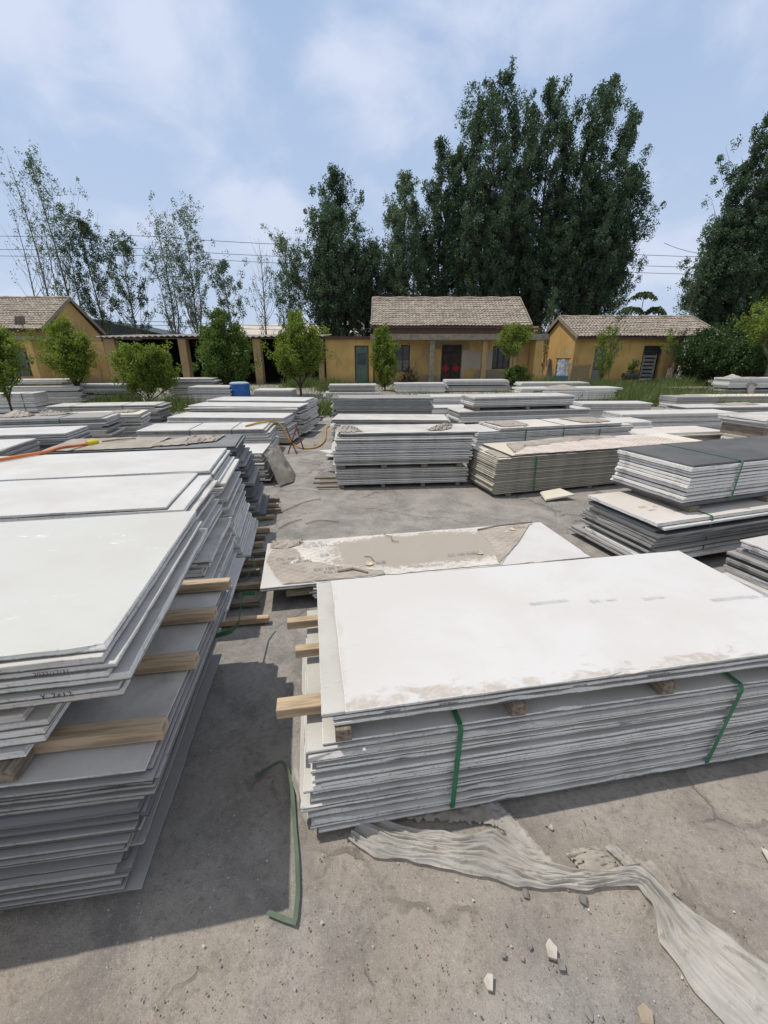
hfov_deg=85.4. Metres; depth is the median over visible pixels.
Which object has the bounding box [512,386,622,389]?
stone slab
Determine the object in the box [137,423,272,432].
stone slab
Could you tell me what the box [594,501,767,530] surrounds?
stone slab
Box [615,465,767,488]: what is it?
stone slab
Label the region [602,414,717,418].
stone slab
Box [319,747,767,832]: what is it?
stone slab
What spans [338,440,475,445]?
stone slab
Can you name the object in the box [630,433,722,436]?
stone slab
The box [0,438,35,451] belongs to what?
stone slab
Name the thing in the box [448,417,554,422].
stone slab
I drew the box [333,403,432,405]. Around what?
stone slab
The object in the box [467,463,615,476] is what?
stone slab
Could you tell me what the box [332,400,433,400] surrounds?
stone slab
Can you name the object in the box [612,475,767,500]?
stone slab
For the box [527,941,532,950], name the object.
stone
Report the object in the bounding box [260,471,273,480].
stone slab
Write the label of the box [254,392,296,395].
stone slab
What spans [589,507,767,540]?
stone slab
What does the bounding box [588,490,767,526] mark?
stone slab
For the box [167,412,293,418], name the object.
stone slab
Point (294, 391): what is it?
stone slab
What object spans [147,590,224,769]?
stone slab
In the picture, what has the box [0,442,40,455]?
stone slab
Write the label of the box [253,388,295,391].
stone slab
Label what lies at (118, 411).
plastic film
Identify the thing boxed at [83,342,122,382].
yard wall
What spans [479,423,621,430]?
stone slab
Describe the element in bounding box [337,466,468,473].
stone slab
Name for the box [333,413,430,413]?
stone slab
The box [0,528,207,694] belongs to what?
stone slab
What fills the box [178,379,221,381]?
stone slab
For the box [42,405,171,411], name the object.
stone slab
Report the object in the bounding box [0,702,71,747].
stone slab
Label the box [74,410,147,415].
stone slab
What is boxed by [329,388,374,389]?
stone slab
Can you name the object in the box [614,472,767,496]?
stone slab
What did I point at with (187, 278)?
poplar tree
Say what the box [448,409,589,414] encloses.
stone slab
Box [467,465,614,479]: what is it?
stone slab
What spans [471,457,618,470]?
stone slab
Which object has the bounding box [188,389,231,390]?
stone slab
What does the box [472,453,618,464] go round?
stone slab
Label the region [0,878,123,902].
stone slab
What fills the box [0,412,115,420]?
stone slab
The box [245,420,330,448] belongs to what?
yellow hose
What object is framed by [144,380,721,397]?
grass
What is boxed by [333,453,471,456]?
stone slab
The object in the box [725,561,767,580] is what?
stone slab
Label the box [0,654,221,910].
stone slab
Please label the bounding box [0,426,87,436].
stone slab
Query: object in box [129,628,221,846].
stone slab
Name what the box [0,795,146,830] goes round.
stone slab
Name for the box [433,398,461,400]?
stone slab
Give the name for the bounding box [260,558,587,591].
stone slab
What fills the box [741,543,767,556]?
stone slab
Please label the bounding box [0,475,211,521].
stone slab
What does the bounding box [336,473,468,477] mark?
stone slab
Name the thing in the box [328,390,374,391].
stone slab
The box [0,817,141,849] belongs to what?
stone slab
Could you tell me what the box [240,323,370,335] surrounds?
factory hall
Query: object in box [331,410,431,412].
stone slab
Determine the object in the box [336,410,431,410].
stone slab
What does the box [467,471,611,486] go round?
stone slab
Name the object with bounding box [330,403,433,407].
stone slab
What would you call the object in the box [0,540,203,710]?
stone slab
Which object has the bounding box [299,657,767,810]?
stone slab
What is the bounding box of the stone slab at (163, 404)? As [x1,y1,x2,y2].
[46,402,171,408]
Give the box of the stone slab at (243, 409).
[184,406,306,410]
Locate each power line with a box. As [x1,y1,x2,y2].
[0,248,671,266]
[8,235,696,256]
[29,255,674,273]
[124,321,322,326]
[151,325,545,329]
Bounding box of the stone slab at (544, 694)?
[334,661,767,726]
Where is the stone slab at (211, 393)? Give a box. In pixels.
[191,393,232,394]
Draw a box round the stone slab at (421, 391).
[396,391,444,392]
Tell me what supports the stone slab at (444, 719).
on the stone slab at (314, 735)
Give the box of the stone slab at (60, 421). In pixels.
[0,415,120,424]
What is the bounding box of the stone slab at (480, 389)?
[446,388,509,389]
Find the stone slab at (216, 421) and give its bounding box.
[167,417,293,423]
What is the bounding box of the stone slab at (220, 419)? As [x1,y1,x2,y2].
[167,414,292,419]
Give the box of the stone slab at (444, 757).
[312,703,767,783]
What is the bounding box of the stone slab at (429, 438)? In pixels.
[334,432,471,440]
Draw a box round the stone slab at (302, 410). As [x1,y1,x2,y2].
[189,408,309,412]
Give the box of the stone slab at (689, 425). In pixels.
[652,424,721,426]
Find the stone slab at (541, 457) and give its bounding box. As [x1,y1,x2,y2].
[472,449,616,461]
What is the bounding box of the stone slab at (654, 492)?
[610,478,767,503]
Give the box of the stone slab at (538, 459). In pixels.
[470,450,616,462]
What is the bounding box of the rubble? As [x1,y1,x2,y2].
[108,484,763,1023]
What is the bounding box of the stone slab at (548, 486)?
[468,478,613,492]
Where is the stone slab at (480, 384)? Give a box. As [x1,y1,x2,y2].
[447,383,508,384]
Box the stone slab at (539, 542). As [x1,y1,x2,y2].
[260,522,590,589]
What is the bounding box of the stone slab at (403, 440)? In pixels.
[335,438,472,441]
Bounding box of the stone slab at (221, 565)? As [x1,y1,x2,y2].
[214,536,235,577]
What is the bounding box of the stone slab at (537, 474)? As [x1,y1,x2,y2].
[466,464,614,478]
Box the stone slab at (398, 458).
[334,457,468,460]
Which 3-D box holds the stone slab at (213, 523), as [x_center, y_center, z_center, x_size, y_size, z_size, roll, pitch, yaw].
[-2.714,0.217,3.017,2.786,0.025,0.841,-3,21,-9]
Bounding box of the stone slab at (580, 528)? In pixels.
[571,524,631,554]
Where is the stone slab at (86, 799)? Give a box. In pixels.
[0,596,230,812]
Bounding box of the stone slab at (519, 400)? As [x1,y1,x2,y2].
[462,398,574,402]
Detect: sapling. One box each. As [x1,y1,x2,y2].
[0,323,37,410]
[14,314,103,385]
[192,305,261,384]
[260,308,334,395]
[368,323,400,389]
[491,322,537,386]
[589,325,625,382]
[658,327,677,378]
[726,296,767,376]
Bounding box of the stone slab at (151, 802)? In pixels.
[141,612,224,816]
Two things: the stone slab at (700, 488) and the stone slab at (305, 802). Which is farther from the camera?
the stone slab at (700, 488)
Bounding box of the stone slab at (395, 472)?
[335,470,467,474]
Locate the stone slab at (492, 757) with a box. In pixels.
[321,711,767,786]
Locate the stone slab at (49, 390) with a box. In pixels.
[11,389,81,391]
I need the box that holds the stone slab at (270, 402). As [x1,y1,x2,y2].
[207,398,315,402]
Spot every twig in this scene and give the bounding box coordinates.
[102,438,135,441]
[275,498,320,513]
[338,567,367,572]
[477,521,532,529]
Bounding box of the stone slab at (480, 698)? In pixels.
[333,657,767,720]
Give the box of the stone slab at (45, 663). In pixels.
[0,516,196,674]
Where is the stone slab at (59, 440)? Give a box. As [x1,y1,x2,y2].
[37,431,89,442]
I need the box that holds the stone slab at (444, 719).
[322,667,767,745]
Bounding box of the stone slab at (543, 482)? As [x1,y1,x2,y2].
[469,474,611,487]
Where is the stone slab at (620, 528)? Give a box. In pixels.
[582,509,767,545]
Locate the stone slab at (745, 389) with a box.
[708,388,767,391]
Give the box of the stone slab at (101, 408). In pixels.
[43,407,156,409]
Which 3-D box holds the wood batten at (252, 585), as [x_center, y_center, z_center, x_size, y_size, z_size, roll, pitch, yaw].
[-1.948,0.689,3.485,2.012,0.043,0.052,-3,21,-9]
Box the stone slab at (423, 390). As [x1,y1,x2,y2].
[394,389,445,390]
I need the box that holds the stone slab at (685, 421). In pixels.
[652,420,720,422]
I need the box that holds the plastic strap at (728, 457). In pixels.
[665,444,743,500]
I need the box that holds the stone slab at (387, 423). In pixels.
[333,422,441,423]
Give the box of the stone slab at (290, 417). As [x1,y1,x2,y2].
[167,415,294,421]
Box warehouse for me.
[93,319,181,341]
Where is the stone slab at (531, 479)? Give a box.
[468,468,616,483]
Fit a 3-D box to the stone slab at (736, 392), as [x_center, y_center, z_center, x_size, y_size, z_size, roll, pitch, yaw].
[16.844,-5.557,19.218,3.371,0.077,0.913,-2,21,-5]
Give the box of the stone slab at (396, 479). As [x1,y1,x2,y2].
[337,477,466,481]
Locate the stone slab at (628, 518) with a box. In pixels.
[588,501,761,532]
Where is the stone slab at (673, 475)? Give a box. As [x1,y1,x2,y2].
[619,460,767,481]
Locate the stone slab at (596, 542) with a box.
[569,527,622,555]
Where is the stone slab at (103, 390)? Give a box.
[81,389,140,391]
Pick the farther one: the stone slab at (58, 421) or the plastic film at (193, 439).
the stone slab at (58, 421)
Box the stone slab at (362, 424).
[336,423,395,424]
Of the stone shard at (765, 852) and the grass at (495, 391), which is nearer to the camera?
the stone shard at (765, 852)
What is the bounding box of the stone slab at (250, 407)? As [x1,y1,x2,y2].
[189,405,305,408]
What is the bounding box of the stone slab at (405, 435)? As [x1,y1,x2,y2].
[339,432,474,436]
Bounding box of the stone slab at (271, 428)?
[139,425,275,435]
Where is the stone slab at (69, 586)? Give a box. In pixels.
[0,511,196,661]
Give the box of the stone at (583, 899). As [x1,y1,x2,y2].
[579,893,587,905]
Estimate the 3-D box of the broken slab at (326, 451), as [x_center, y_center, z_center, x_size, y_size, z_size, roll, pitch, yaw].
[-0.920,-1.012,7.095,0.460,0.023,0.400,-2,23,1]
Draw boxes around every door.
[355,346,367,382]
[440,344,462,381]
[553,358,570,380]
[590,347,605,381]
[638,355,656,383]
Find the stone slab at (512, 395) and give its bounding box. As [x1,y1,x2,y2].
[462,393,574,398]
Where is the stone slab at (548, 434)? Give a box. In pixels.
[472,430,630,439]
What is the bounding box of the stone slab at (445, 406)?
[433,404,463,408]
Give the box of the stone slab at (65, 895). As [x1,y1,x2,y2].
[0,872,130,908]
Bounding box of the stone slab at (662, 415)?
[603,412,717,417]
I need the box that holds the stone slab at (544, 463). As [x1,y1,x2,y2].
[471,456,617,467]
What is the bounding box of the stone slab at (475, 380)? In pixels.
[443,379,507,380]
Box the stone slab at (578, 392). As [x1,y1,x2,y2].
[533,391,613,393]
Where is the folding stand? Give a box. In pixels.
[285,424,303,453]
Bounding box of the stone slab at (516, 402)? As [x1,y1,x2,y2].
[461,400,572,403]
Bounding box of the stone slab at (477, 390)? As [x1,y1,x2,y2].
[446,390,507,390]
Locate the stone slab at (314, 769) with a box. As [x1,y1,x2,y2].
[311,701,767,773]
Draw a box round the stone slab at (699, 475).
[618,456,767,477]
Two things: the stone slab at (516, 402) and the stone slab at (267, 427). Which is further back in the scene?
the stone slab at (516, 402)
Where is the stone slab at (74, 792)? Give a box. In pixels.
[0,780,153,802]
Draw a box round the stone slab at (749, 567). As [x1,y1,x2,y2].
[725,557,767,578]
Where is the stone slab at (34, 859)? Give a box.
[0,844,125,866]
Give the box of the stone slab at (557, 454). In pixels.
[482,445,619,457]
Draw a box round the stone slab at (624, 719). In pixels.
[316,695,767,767]
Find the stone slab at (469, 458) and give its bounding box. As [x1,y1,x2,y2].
[334,457,471,462]
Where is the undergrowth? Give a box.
[75,374,710,417]
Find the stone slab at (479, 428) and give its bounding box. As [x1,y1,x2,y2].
[465,418,631,432]
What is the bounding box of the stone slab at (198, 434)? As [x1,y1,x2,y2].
[138,433,267,436]
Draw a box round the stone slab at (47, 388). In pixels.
[6,387,83,389]
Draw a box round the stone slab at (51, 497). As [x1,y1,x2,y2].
[0,473,197,518]
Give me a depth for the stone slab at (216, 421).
9.36 m
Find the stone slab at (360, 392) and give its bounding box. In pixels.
[325,391,379,393]
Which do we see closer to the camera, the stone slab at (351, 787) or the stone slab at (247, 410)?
the stone slab at (351, 787)
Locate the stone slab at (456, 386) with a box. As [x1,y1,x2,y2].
[447,385,509,387]
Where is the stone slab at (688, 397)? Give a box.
[659,395,717,399]
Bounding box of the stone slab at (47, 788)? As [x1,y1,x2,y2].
[0,589,229,798]
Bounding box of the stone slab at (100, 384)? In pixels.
[71,383,125,385]
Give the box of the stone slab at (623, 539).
[580,518,767,552]
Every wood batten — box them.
[0,749,34,782]
[32,715,168,753]
[134,650,199,674]
[160,606,217,625]
[177,577,231,593]
[220,614,269,626]
[229,598,259,607]
[235,581,260,589]
[240,568,259,575]
[243,558,264,565]
[251,550,265,556]
[253,514,273,519]
[253,541,262,546]
[255,534,265,539]
[256,527,269,532]
[267,508,280,512]
[268,503,278,506]
[269,498,279,501]
[276,693,320,718]
[286,587,312,596]
[287,615,317,629]
[295,643,318,657]
[313,481,337,483]
[315,477,336,478]
[317,486,339,487]
[335,724,351,741]
[453,463,462,466]
[464,405,479,410]
[504,700,526,716]
[517,406,529,409]
[631,490,698,511]
[649,680,676,694]
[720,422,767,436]
[751,495,767,501]
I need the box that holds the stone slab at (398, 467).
[336,463,465,471]
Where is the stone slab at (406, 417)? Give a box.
[332,414,447,420]
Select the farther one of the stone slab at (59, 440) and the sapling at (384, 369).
the sapling at (384, 369)
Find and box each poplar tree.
[0,139,96,312]
[1,204,46,295]
[2,156,59,295]
[39,208,121,340]
[90,229,157,340]
[137,209,187,334]
[148,190,215,333]
[204,249,249,334]
[245,235,278,334]
[257,223,308,330]
[277,162,384,335]
[348,220,409,335]
[370,169,444,296]
[415,135,468,296]
[425,55,559,306]
[485,73,597,333]
[536,72,666,321]
[539,286,558,367]
[604,290,630,379]
[667,256,716,317]
[674,111,767,334]
[722,175,767,336]
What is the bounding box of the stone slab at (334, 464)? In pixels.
[333,461,468,465]
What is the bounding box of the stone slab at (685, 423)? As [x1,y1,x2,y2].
[651,422,721,424]
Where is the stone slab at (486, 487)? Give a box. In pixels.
[467,476,611,491]
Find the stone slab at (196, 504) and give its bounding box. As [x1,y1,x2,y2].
[187,480,217,511]
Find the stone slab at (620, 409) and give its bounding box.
[590,408,650,409]
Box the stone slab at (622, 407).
[574,405,651,407]
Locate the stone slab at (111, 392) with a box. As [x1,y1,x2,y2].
[85,390,141,392]
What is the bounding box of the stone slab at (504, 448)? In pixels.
[482,433,701,456]
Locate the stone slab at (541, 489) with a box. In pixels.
[467,478,613,494]
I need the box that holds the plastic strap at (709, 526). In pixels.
[698,510,712,557]
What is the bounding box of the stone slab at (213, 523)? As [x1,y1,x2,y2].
[197,510,221,554]
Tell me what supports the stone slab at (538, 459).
on the stone slab at (544, 460)
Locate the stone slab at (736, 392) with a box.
[713,391,767,393]
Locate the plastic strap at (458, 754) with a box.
[450,710,462,808]
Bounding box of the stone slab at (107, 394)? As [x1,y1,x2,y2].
[85,393,139,395]
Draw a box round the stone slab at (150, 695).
[0,590,222,788]
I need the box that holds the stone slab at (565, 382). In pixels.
[515,381,588,383]
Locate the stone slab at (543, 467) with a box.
[472,460,617,471]
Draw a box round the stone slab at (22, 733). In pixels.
[0,703,65,740]
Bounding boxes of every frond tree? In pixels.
[616,306,644,314]
[628,291,657,314]
[644,306,666,315]
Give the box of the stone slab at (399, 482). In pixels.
[338,480,466,484]
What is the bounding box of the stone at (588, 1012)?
[584,1004,592,1021]
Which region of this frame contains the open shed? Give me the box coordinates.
[94,334,331,383]
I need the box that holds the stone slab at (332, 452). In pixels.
[331,442,469,453]
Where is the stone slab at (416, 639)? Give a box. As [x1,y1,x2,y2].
[331,551,767,714]
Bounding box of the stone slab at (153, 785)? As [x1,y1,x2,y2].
[0,593,230,806]
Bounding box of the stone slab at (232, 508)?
[219,484,244,516]
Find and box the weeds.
[559,377,766,406]
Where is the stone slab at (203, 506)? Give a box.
[196,494,213,520]
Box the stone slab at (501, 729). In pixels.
[308,686,767,762]
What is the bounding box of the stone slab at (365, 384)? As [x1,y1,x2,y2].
[329,383,376,385]
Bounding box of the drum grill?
[621,373,645,381]
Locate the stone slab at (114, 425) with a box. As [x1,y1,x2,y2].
[88,422,125,429]
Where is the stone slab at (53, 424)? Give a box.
[0,417,118,426]
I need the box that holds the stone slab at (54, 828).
[0,814,140,838]
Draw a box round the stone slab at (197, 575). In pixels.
[185,567,208,577]
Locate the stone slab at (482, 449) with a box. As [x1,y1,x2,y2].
[472,446,616,459]
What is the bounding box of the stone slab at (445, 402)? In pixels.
[430,402,460,403]
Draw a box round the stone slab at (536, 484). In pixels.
[468,475,610,489]
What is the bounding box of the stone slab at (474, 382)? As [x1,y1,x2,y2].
[443,382,508,383]
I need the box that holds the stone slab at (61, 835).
[0,819,139,847]
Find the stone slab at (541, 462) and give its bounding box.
[472,454,618,466]
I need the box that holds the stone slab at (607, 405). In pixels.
[573,403,650,406]
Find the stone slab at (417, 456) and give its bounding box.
[335,454,472,458]
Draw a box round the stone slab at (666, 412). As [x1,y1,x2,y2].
[603,409,737,415]
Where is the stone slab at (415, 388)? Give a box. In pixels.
[394,387,444,389]
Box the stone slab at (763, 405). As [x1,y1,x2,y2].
[667,403,767,407]
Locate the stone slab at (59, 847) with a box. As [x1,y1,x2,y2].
[0,832,132,860]
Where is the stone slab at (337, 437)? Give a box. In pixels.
[336,432,471,438]
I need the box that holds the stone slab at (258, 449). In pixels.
[243,443,270,454]
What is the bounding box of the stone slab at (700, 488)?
[615,468,767,492]
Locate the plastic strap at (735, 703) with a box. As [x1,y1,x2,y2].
[705,672,743,763]
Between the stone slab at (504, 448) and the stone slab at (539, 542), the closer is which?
the stone slab at (539, 542)
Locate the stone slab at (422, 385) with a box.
[394,384,446,386]
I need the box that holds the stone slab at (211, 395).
[192,395,231,395]
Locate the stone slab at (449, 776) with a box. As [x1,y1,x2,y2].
[311,722,767,801]
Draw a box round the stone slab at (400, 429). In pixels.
[340,424,477,434]
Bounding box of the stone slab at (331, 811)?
[308,736,767,818]
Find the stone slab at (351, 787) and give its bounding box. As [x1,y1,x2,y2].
[313,721,767,794]
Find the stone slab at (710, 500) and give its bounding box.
[614,481,767,506]
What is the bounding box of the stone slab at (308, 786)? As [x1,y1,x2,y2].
[303,638,767,793]
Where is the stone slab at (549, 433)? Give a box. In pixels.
[472,429,630,437]
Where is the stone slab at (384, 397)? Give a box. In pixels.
[331,395,432,399]
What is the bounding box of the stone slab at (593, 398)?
[574,397,615,398]
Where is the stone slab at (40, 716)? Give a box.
[0,703,63,731]
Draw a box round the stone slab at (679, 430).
[627,426,722,434]
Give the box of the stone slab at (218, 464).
[197,450,229,475]
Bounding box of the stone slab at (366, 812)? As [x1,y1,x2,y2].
[310,740,767,826]
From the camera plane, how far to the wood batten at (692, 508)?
4.16 m
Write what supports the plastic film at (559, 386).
on the stone slab at (587, 387)
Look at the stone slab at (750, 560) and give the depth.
3.46 m
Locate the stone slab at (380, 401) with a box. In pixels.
[331,401,429,402]
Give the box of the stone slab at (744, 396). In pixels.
[680,394,767,397]
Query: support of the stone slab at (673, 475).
on the stone slab at (686, 482)
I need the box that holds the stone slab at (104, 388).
[83,387,127,388]
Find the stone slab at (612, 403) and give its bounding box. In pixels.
[573,401,652,404]
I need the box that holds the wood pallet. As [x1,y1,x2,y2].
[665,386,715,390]
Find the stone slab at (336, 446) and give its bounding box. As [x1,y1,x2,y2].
[335,442,470,447]
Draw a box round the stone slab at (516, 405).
[461,403,572,407]
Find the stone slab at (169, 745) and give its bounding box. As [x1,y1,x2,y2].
[154,585,232,778]
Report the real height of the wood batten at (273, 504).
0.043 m
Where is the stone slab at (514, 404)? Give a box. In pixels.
[460,401,572,405]
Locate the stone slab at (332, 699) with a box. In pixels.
[316,582,767,717]
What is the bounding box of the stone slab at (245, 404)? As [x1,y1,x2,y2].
[188,402,308,407]
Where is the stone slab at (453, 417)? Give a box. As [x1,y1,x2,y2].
[446,414,587,420]
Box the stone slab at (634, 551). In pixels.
[585,526,741,556]
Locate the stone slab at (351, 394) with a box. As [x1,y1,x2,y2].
[326,394,379,395]
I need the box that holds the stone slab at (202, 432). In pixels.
[137,425,271,433]
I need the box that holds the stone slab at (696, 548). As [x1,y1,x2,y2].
[585,523,764,552]
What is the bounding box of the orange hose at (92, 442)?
[0,439,98,460]
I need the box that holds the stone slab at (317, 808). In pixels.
[301,733,767,812]
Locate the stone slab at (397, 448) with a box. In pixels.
[335,446,471,449]
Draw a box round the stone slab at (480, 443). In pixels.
[476,434,629,444]
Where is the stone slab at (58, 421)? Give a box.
[0,414,120,422]
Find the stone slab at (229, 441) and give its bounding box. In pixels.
[41,434,242,454]
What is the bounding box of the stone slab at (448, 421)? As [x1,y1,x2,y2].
[332,416,450,422]
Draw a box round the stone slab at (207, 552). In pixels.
[193,517,231,563]
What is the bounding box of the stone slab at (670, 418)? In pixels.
[601,415,719,419]
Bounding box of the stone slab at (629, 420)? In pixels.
[599,417,651,423]
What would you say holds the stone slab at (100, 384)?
on the stone slabs at (242, 465)
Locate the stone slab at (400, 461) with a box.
[335,460,468,463]
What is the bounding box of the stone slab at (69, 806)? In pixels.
[0,796,144,816]
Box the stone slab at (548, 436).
[473,432,628,440]
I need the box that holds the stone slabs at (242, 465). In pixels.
[0,379,767,872]
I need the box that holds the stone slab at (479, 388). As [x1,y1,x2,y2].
[445,387,510,388]
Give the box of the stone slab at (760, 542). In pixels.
[740,535,767,551]
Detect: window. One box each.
[0,348,32,376]
[396,345,409,371]
[492,346,510,368]
[643,346,661,353]
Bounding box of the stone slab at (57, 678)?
[0,668,113,689]
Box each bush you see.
[104,338,182,401]
[501,364,533,387]
[626,358,643,380]
[661,323,744,385]
[709,311,767,381]
[711,339,767,376]
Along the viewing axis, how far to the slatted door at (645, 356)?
25.16 m
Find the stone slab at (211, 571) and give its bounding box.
[184,531,232,579]
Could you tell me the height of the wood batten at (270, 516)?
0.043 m
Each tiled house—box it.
[0,296,105,384]
[321,296,548,383]
[539,315,725,383]
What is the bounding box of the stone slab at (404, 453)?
[334,451,472,454]
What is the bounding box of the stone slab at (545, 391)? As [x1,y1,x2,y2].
[534,390,615,392]
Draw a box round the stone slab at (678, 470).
[618,454,767,474]
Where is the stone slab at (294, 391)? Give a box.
[254,390,296,393]
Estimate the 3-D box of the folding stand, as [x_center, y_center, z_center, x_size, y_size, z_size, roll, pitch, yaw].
[-1.916,-1.559,8.873,0.329,0.518,0.703,3,21,7]
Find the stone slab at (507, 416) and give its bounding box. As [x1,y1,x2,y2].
[449,413,588,418]
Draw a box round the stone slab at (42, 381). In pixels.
[19,380,78,382]
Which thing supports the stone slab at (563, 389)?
on the stone slab at (545, 391)
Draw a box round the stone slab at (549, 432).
[474,428,632,436]
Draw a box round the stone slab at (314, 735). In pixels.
[307,610,767,753]
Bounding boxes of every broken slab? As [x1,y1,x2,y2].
[318,449,333,454]
[322,418,331,421]
[540,488,574,500]
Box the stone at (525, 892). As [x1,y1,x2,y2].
[522,888,528,897]
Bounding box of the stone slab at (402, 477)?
[338,475,467,479]
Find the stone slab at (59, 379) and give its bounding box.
[15,378,68,380]
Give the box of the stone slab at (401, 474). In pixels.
[335,472,466,476]
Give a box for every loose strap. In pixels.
[214,592,254,638]
[237,556,254,591]
[255,760,299,919]
[266,909,296,925]
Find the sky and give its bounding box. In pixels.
[0,0,767,355]
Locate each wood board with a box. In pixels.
[545,358,550,377]
[666,363,674,377]
[666,365,674,376]
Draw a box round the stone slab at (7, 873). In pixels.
[0,851,124,880]
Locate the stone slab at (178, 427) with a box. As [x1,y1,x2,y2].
[136,422,269,431]
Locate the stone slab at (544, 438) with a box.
[473,433,629,442]
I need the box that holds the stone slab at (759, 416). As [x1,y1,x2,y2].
[718,412,767,421]
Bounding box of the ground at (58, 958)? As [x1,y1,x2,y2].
[0,366,767,1023]
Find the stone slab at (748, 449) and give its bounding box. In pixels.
[619,435,767,467]
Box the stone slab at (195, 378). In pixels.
[175,377,217,379]
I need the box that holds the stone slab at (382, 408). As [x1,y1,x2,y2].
[332,408,433,409]
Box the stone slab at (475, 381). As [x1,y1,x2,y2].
[443,380,508,381]
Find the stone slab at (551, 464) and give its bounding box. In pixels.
[472,457,621,468]
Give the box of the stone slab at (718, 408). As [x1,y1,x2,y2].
[666,405,767,409]
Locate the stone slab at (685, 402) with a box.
[659,400,714,403]
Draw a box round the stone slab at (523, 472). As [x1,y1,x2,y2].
[468,461,617,475]
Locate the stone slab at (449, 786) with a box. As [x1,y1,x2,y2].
[319,732,767,809]
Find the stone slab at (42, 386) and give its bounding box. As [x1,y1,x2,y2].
[9,385,82,387]
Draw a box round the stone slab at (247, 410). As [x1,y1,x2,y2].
[190,408,303,411]
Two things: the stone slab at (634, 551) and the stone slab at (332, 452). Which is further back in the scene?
the stone slab at (332, 452)
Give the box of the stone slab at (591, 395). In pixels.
[533,392,615,395]
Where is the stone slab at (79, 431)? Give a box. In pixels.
[0,428,88,438]
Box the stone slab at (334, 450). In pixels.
[333,441,472,451]
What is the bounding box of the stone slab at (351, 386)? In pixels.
[328,386,374,387]
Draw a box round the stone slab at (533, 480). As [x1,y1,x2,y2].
[468,470,614,484]
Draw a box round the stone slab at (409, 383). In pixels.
[393,382,445,384]
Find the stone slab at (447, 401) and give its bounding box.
[430,400,460,401]
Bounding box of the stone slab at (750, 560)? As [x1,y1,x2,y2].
[726,550,767,570]
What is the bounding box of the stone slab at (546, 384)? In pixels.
[514,383,589,385]
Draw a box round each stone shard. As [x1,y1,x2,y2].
[483,973,492,991]
[545,938,556,960]
[557,958,565,971]
[637,1002,653,1023]
[760,847,767,860]
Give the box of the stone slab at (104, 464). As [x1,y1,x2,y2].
[0,448,226,481]
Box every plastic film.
[0,410,34,417]
[40,410,73,414]
[42,436,170,450]
[112,410,137,412]
[151,434,224,445]
[266,524,528,583]
[292,736,307,823]
[335,425,361,431]
[348,802,767,1023]
[426,423,451,429]
[483,420,527,426]
[486,449,509,457]
[506,434,684,453]
[547,384,574,387]
[559,417,609,422]
[716,402,759,404]
[724,374,742,377]
[743,377,760,393]
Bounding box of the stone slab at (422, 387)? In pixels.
[393,385,448,387]
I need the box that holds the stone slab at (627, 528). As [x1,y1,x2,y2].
[586,508,767,542]
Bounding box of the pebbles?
[106,556,752,1023]
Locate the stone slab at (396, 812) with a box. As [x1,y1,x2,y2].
[310,746,767,828]
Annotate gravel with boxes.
[95,598,764,1023]
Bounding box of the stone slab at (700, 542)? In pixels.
[585,517,767,552]
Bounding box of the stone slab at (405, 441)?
[336,440,471,443]
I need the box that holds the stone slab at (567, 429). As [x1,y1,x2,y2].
[475,425,633,434]
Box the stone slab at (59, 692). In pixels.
[0,680,123,704]
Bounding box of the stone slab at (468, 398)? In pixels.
[461,396,573,400]
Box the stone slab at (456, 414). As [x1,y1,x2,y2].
[448,411,588,416]
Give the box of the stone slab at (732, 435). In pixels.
[722,433,746,437]
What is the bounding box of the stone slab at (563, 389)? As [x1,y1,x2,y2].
[512,388,622,390]
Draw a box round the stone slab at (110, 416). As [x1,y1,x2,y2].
[0,413,119,421]
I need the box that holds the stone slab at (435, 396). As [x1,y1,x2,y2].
[418,394,461,398]
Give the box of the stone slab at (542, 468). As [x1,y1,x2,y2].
[469,460,616,473]
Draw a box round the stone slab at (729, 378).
[714,377,767,379]
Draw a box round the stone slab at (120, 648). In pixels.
[0,521,202,680]
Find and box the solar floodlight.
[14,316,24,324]
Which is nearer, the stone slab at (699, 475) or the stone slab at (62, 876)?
the stone slab at (62, 876)
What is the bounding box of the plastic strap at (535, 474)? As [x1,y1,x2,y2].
[533,457,537,490]
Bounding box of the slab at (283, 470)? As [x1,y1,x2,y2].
[264,444,295,485]
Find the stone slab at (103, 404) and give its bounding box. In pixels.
[46,401,165,407]
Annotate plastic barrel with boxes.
[229,382,250,396]
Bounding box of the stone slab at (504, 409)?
[448,405,590,412]
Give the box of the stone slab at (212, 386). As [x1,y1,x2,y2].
[188,385,230,387]
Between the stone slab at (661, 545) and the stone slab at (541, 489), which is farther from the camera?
the stone slab at (541, 489)
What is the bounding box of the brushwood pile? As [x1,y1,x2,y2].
[394,366,418,381]
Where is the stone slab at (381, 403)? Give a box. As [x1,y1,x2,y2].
[334,403,428,404]
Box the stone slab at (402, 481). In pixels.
[339,479,465,483]
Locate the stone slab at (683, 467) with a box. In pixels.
[617,450,767,472]
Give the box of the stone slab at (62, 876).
[0,863,118,890]
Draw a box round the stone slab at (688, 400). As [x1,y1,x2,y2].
[659,398,717,401]
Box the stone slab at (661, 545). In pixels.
[580,512,767,547]
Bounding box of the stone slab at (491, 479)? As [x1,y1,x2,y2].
[467,466,614,481]
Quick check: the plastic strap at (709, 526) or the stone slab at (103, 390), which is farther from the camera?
the stone slab at (103, 390)
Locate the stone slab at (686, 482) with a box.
[617,462,767,484]
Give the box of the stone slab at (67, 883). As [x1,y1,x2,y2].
[0,871,130,895]
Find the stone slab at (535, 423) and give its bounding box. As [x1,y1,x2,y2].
[479,418,621,428]
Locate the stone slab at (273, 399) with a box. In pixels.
[206,396,313,401]
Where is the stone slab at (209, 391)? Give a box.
[188,391,230,392]

